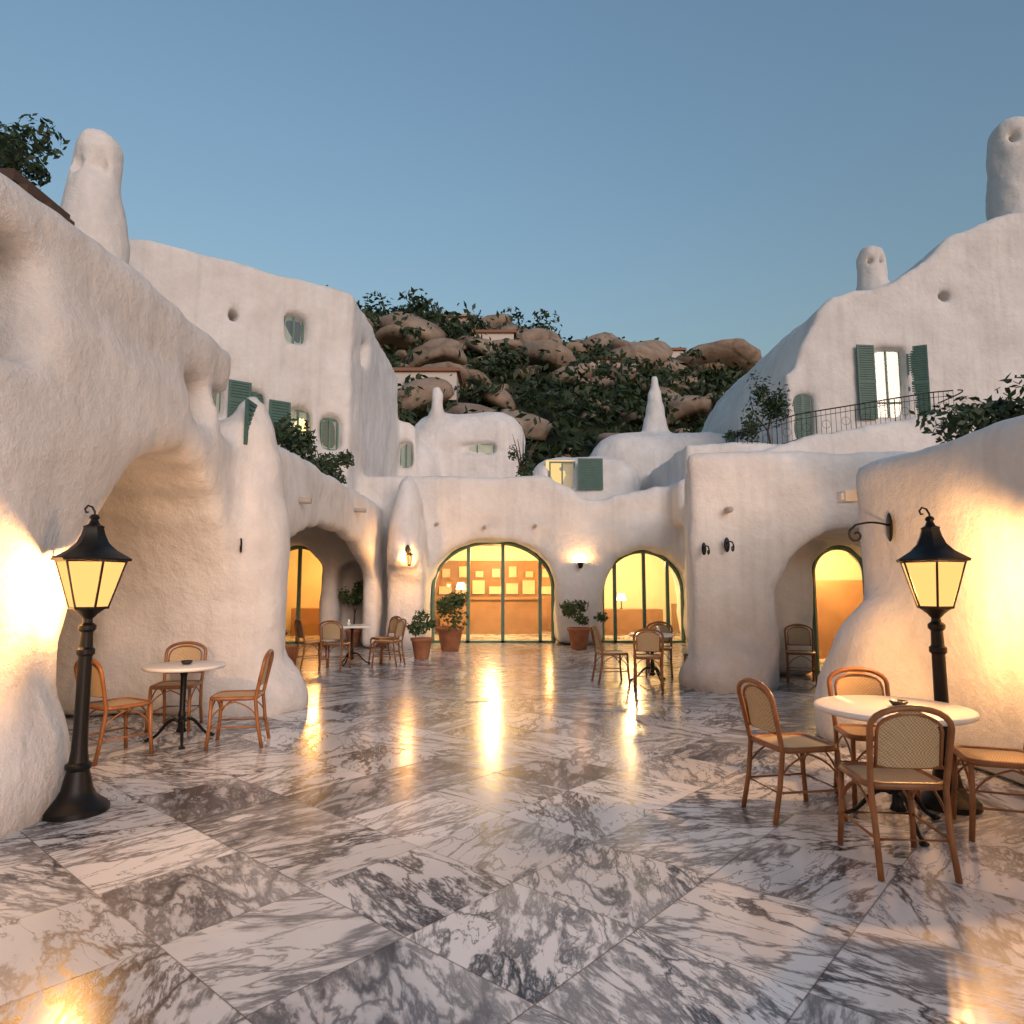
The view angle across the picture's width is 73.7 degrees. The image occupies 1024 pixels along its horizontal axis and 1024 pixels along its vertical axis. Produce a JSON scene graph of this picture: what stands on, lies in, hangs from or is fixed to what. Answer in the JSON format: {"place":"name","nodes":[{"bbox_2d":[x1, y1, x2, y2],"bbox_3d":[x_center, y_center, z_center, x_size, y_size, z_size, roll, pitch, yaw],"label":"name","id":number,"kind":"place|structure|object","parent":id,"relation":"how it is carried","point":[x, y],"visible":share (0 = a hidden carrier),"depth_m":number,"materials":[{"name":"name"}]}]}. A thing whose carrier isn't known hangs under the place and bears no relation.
{"place":"outdoors","nodes":[
{"label":"outdoors","id":0,"kind":"place"},
{"bbox_2d":[0,113,69,189],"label":"tree","id":1,"kind":"object","parent":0,"point":[14,149],"depth_m":11.77,"materials":[{"name":"green plant"}]},
{"bbox_2d":[212,320,734,448],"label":"dark window","id":2,"kind":"structure","parent":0,"point":[297,335],"depth_m":16.40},
{"bbox_2d":[465,698,488,701],"bbox_3d":[-0.450,2.459,8.939,0.300,0.008,0.300,0,-6,0],"label":"floor drain grate","id":3,"kind":"object","parent":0,"point":[477,699],"visible":1,"depth_m":8.88,"materials":[{"name":"silver metal"}]},
{"bbox_2d":[439,566,550,593],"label":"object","id":4,"kind":"object","parent":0,"point":[511,588],"visible":0.81,"depth_m":22.49,"materials":[{"name":"paper"}]},
{"bbox_2d":[0,631,1023,1023],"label":"marble floor","id":5,"kind":"structure","parent":0,"point":[550,833],"depth_m":3.58,"materials":[{"name":"white stone"}]},
{"bbox_2d":[41,505,131,822],"bbox_3d":[-2.900,0.971,4.643,0.466,2.056,0.489,0,-6,0],"label":"street lamp","id":6,"kind":"object","parent":5,"relation":"on","point":[91,562],"visible":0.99,"depth_m":4.57,"materials":[{"name":"black metal"}]},
{"bbox_2d":[88,657,158,765],"bbox_3d":[-3.483,1.712,6.040,0.444,0.885,0.532,-2,-7,22],"label":"chair","id":7,"kind":"object","parent":5,"relation":"on","point":[103,682],"visible":0.76,"depth_m":5.88,"materials":[{"name":"wicker"}]},
{"bbox_2d":[144,641,205,732],"bbox_3d":[-3.561,1.843,7.258,0.444,0.885,0.532,1,-6,-11],"label":"chair","id":8,"kind":"object","parent":5,"relation":"on","point":[185,650],"visible":0.88,"depth_m":7.42,"materials":[{"name":"wicker"}]},
{"bbox_2d":[141,660,225,749],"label":"table","id":9,"kind":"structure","parent":5,"relation":"on","point":[183,668],"depth_m":6.56,"materials":[{"name":"white stone"}]},
{"bbox_2d":[202,649,272,749],"bbox_3d":[-2.610,1.766,6.543,0.532,0.885,0.444,1,-6,-7],"label":"chair","id":10,"kind":"object","parent":5,"relation":"on","point":[230,696],"visible":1,"depth_m":6.45,"materials":[{"name":"wicker"}]},
{"bbox_2d":[295,619,329,669],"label":"chair","id":11,"kind":"object","parent":5,"relation":"on","point":[301,630],"visible":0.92,"depth_m":12.41,"materials":[{"name":"wood"}]},
{"bbox_2d":[320,620,350,670],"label":"chair","id":12,"kind":"object","parent":5,"relation":"on","point":[333,630],"visible":1,"depth_m":12.03,"materials":[{"name":"wicker"}]},
{"bbox_2d":[340,624,372,665],"bbox_3d":[-3.050,2.529,13.005,0.720,0.735,0.720,2,-6,-17],"label":"table","id":13,"kind":"object","parent":5,"relation":"on","point":[351,627],"visible":0.77,"depth_m":12.97,"materials":[{"name":"white metal"}]},
{"bbox_2d":[347,619,659,633],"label":"table vases","id":14,"kind":"object","parent":13,"relation":"on","point":[349,623],"visible":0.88,"depth_m":12.91,"materials":[{"name":"white ceramic"}]},
{"bbox_2d":[366,616,399,662],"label":"chair","id":15,"kind":"object","parent":5,"relation":"on","point":[391,625],"visible":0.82,"depth_m":13.71,"materials":[{"name":"wood"}]},
{"bbox_2d":[372,618,406,666],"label":"chair","id":16,"kind":"object","parent":5,"relation":"on","point":[401,627],"visible":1,"depth_m":12.74,"materials":[{"name":"wood"}]},
{"bbox_2d":[285,626,590,663],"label":"plant pots","id":17,"kind":"object","parent":5,"relation":"on","point":[450,641],"visible":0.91,"depth_m":15.48,"materials":[{"name":"orange ceramic"}]},
{"bbox_2d":[285,580,607,637],"bbox_3d":[-1.377,2.015,14.088,7.368,1.462,6.565,0,-6,0],"label":"pot plant","id":18,"kind":"object","parent":17,"relation":"in","point":[451,602],"depth_m":15.60,"materials":[{"name":"green plant"}]},
{"bbox_2d":[285,545,861,632],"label":"interior wall","id":19,"kind":"structure","parent":5,"relation":"on","point":[837,565],"depth_m":22.59,"materials":[{"name":"paint"}]},
{"bbox_2d":[592,625,629,684],"bbox_3d":[1.530,2.199,10.588,0.534,0.885,0.448,0,-6,0],"label":"chair","id":20,"kind":"object","parent":5,"relation":"on","point":[612,653],"visible":1,"depth_m":10.41,"materials":[{"name":"wood"}]},
{"bbox_2d":[630,628,664,690],"bbox_3d":[1.998,2.142,10.055,0.444,0.885,0.532,-2,-6,17],"label":"chair","id":21,"kind":"object","parent":5,"relation":"on","point":[645,639],"visible":1,"depth_m":9.89,"materials":[{"name":"wicker"}]},
{"bbox_2d":[629,632,674,683],"bbox_3d":[2.200,2.284,10.718,0.720,0.735,0.720,0,-6,0],"label":"table","id":22,"kind":"object","parent":5,"relation":"on","point":[652,667],"visible":0.52,"depth_m":10.67,"materials":[{"name":"black metal"}]},
{"bbox_2d":[645,621,673,677],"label":"chair","id":23,"kind":"object","parent":5,"relation":"on","point":[662,628],"visible":0.66,"depth_m":11.55,"materials":[{"name":"wood"}]},
{"bbox_2d":[682,651,687,664],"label":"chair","id":24,"kind":"object","parent":5,"relation":"on","point":[684,654],"visible":0.09,"depth_m":10.30,"materials":[{"name":"wood"}]},
{"bbox_2d":[738,676,841,821],"bbox_3d":[1.865,1.559,4.606,0.532,0.885,0.444,0,-6,-3],"label":"chair","id":25,"kind":"object","parent":5,"relation":"on","point":[756,704],"visible":0.99,"depth_m":4.54,"materials":[{"name":"wicker"}]},
{"bbox_2d":[785,624,817,683],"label":"chair","id":26,"kind":"object","parent":5,"relation":"on","point":[801,634],"visible":1,"depth_m":10.89,"materials":[{"name":"wicker"}]},
{"bbox_2d":[822,666,923,807],"bbox_3d":[2.581,1.593,4.928,0.449,0.885,0.534,0,-6,0],"label":"chair","id":27,"kind":"object","parent":5,"relation":"on","point":[849,680],"visible":0.52,"depth_m":5.16,"materials":[{"name":"wicker"}]},
{"bbox_2d":[814,695,979,846],"bbox_3d":[2.420,1.581,4.306,0.920,0.772,0.920,0,-6,0],"label":"table","id":28,"kind":"object","parent":5,"relation":"on","point":[868,708],"visible":0.61,"depth_m":4.29,"materials":[{"name":"white stone"}]},
{"bbox_2d":[841,704,967,881],"bbox_3d":[2.126,1.470,3.768,0.467,0.885,0.545,0,-6,0],"label":"chair","id":29,"kind":"object","parent":5,"relation":"on","point":[912,744],"visible":1,"depth_m":3.58,"materials":[{"name":"wicker"}]},
{"bbox_2d":[896,507,983,815],"bbox_3d":[2.980,0.985,4.772,0.494,2.056,0.452,0,-6,0],"label":"street lamp","id":30,"kind":"object","parent":5,"relation":"on","point":[932,562],"visible":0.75,"depth_m":4.71,"materials":[{"name":"black metal"}]},
{"bbox_2d":[959,746,1023,843],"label":"chair","id":31,"kind":"object","parent":5,"relation":"on","point":[992,758],"visible":1,"depth_m":4.08,"materials":[{"name":"wood"}]},
{"bbox_2d":[0,0,1023,357],"label":"sky","id":32,"kind":"structure","parent":0,"point":[688,174],"materials":[{"name":"blue"}]},
{"bbox_2d":[376,330,727,465],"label":"hill terrain","id":33,"kind":"structure","parent":0,"point":[586,451],"depth_m":62.58,"materials":[{"name":"green plant"}]},
{"bbox_2d":[386,313,473,323],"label":"ridge house","id":34,"kind":"structure","parent":33,"relation":"on","point":[463,316],"depth_m":88.48,"materials":[{"name":"beige paint"}]},
{"bbox_2d":[395,333,683,402],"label":"distant houses","id":35,"kind":"structure","parent":33,"relation":"on","point":[453,380],"depth_m":61.68,"materials":[{"name":"white paint"}]},
{"bbox_2d":[392,330,686,384],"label":"house roofs","id":36,"kind":"structure","parent":35,"relation":"on","point":[427,369],"depth_m":61.66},
{"bbox_2d":[326,285,757,471],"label":"hillside shrubs","id":37,"kind":"object","parent":33,"relation":"on","point":[625,392],"visible":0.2,"depth_m":66.46,"materials":[{"name":"green plant"}]},
{"bbox_2d":[364,311,761,457],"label":"boulders","id":38,"kind":"object","parent":33,"relation":"on","point":[438,348],"visible":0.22,"depth_m":71.07,"materials":[{"name":"brown stone"}]},
{"bbox_2d":[588,360,635,369],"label":"hill house walls","id":39,"kind":"structure","parent":38,"relation":"on","point":[594,364],"depth_m":72.06,"materials":[{"name":"white paint"}]},
{"bbox_2d":[290,561,862,658],"bbox_3d":[2.452,2.470,19.823,16.961,2.300,8.311,-4,-7,31],"label":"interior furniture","id":40,"kind":"object","parent":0,"point":[839,602],"visible":0.32,"depth_m":20.95,"materials":[{"name":"orange wood"}]},
{"bbox_3d":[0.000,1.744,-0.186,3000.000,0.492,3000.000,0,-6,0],"label":"ground","id":41,"kind":"structure","parent":0,"visible":0},
{"bbox_2d":[0,116,1023,838],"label":"stucco building","id":42,"kind":"structure","parent":41,"relation":"on","point":[122,358],"depth_m":8.77,"materials":[{"name":"white paint"}]},
{"bbox_2d":[0,168,74,225],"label":"roof","id":43,"kind":"structure","parent":42,"relation":"attached to","point":[23,182],"depth_m":6.12,"materials":[{"name":"brown wood"}]},
{"bbox_2d":[285,546,309,643],"bbox_3d":[-5.500,2.115,17.625,1.522,2.541,0.112,0,-6,0],"label":"door frame","id":44,"kind":"object","parent":42,"relation":"attached to","point":[299,582],"visible":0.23,"depth_m":17.62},
{"bbox_2d":[294,418,305,432],"bbox_3d":[-5.065,-1.957,16.039,0.700,1.000,0.010,4,-8,-36],"label":"window","id":45,"kind":"structure","parent":42,"relation":"attached to","point":[301,422],"depth_m":16.12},
{"bbox_2d":[405,545,412,565],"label":"wall lamp","id":46,"kind":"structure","parent":42,"relation":"attached to","point":[409,555],"depth_m":15.43,"materials":[{"name":"yellow glass"}]},
{"bbox_2d":[430,542,555,642],"bbox_3d":[-0.500,2.072,17.931,3.272,2.691,0.112,0,-6,0],"label":"door frame","id":47,"kind":"object","parent":42,"relation":"attached to","point":[541,562],"visible":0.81,"depth_m":17.88,"materials":[{"name":"green metal"}]},
{"bbox_2d":[298,497,732,528],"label":"drain spouts","id":48,"kind":"object","parent":42,"relation":"attached to","point":[363,510],"visible":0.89,"depth_m":10.10,"materials":[{"name":"beige ceramic"}]},
{"bbox_2d":[546,460,574,483],"bbox_3d":[1.550,-1.106,21.172,1.000,1.000,0.010,0,-6,0],"label":"window","id":49,"kind":"structure","parent":42,"relation":"attached to","point":[555,473],"depth_m":21.19,"materials":[{"name":"yellow glass"}]},
{"bbox_2d":[219,317,902,483],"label":"window frames","id":50,"kind":"structure","parent":42,"relation":"attached to","point":[550,462],"depth_m":19.68,"materials":[{"name":"green wood"}]},
{"bbox_2d":[227,344,930,489],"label":"shutters","id":51,"kind":"object","parent":42,"relation":"on","point":[590,473],"visible":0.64,"depth_m":19.45,"materials":[{"name":"green wood"}]},
{"bbox_2d":[601,550,685,642],"bbox_3d":[3.420,2.196,17.918,2.222,2.441,0.112,0,-6,0],"label":"door frame","id":52,"kind":"object","parent":42,"relation":"attached to","point":[668,563],"visible":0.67,"depth_m":17.88,"materials":[{"name":"green metal"}]},
{"bbox_2d":[272,371,1023,483],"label":"terrace shrub","id":53,"kind":"object","parent":42,"relation":"on","point":[990,411],"depth_m":11.51,"materials":[{"name":"green plant"}]},
{"bbox_2d":[701,543,709,554],"bbox_3d":[2.780,0.521,9.759,0.073,0.189,0.286,0,-6,0],"label":"pier wall bracket","id":54,"kind":"object","parent":42,"relation":"attached to","point":[703,547],"depth_m":9.87,"materials":[{"name":"black metal"}]},
{"bbox_2d":[724,537,734,551],"bbox_3d":[3.120,0.461,9.763,0.086,0.221,0.330,0,-6,0],"label":"pier wall bracket","id":55,"kind":"object","parent":42,"relation":"attached to","point":[726,544],"depth_m":9.90,"materials":[{"name":"black metal"}]},
{"bbox_2d":[812,545,863,674],"bbox_3d":[5.600,1.641,11.642,1.022,2.211,0.112,0,-6,0],"label":"door frame","id":56,"kind":"object","parent":42,"relation":"attached to","point":[851,552],"visible":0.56,"depth_m":11.66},
{"bbox_2d":[837,490,857,502],"bbox_3d":[3.665,-0.168,7.460,0.190,0.120,0.200,0,-6,0],"label":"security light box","id":57,"kind":"object","parent":42,"relation":"attached to","point":[847,496],"visible":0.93,"depth_m":7.37,"materials":[{"name":"white plastic"}]},
{"bbox_2d":[737,389,963,444],"bbox_3d":[9.003,-2.201,18.580,6.229,1.973,1.418,0,-6,0],"label":"balcony railing","id":58,"kind":"object","parent":42,"relation":"on","point":[889,404],"visible":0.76,"depth_m":17.92,"materials":[{"name":"black metal"}]},
{"bbox_2d":[848,513,892,541],"bbox_3d":[3.482,0.148,6.652,0.420,0.286,0.112,0,-6,0],"label":"wall bracket","id":59,"kind":"object","parent":42,"relation":"attached to","point":[889,526],"depth_m":6.64,"materials":[{"name":"black metal"}]},
{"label":"interior table lamp bases","id":60,"kind":"object","parent":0,"visible":0},
{"bbox_2d":[456,582,625,600],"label":"interior table lamp shades","id":61,"kind":"object","parent":60,"relation":"on","point":[620,596],"visible":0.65,"depth_m":21.19,"materials":[{"name":"white fabric"}]}
]}

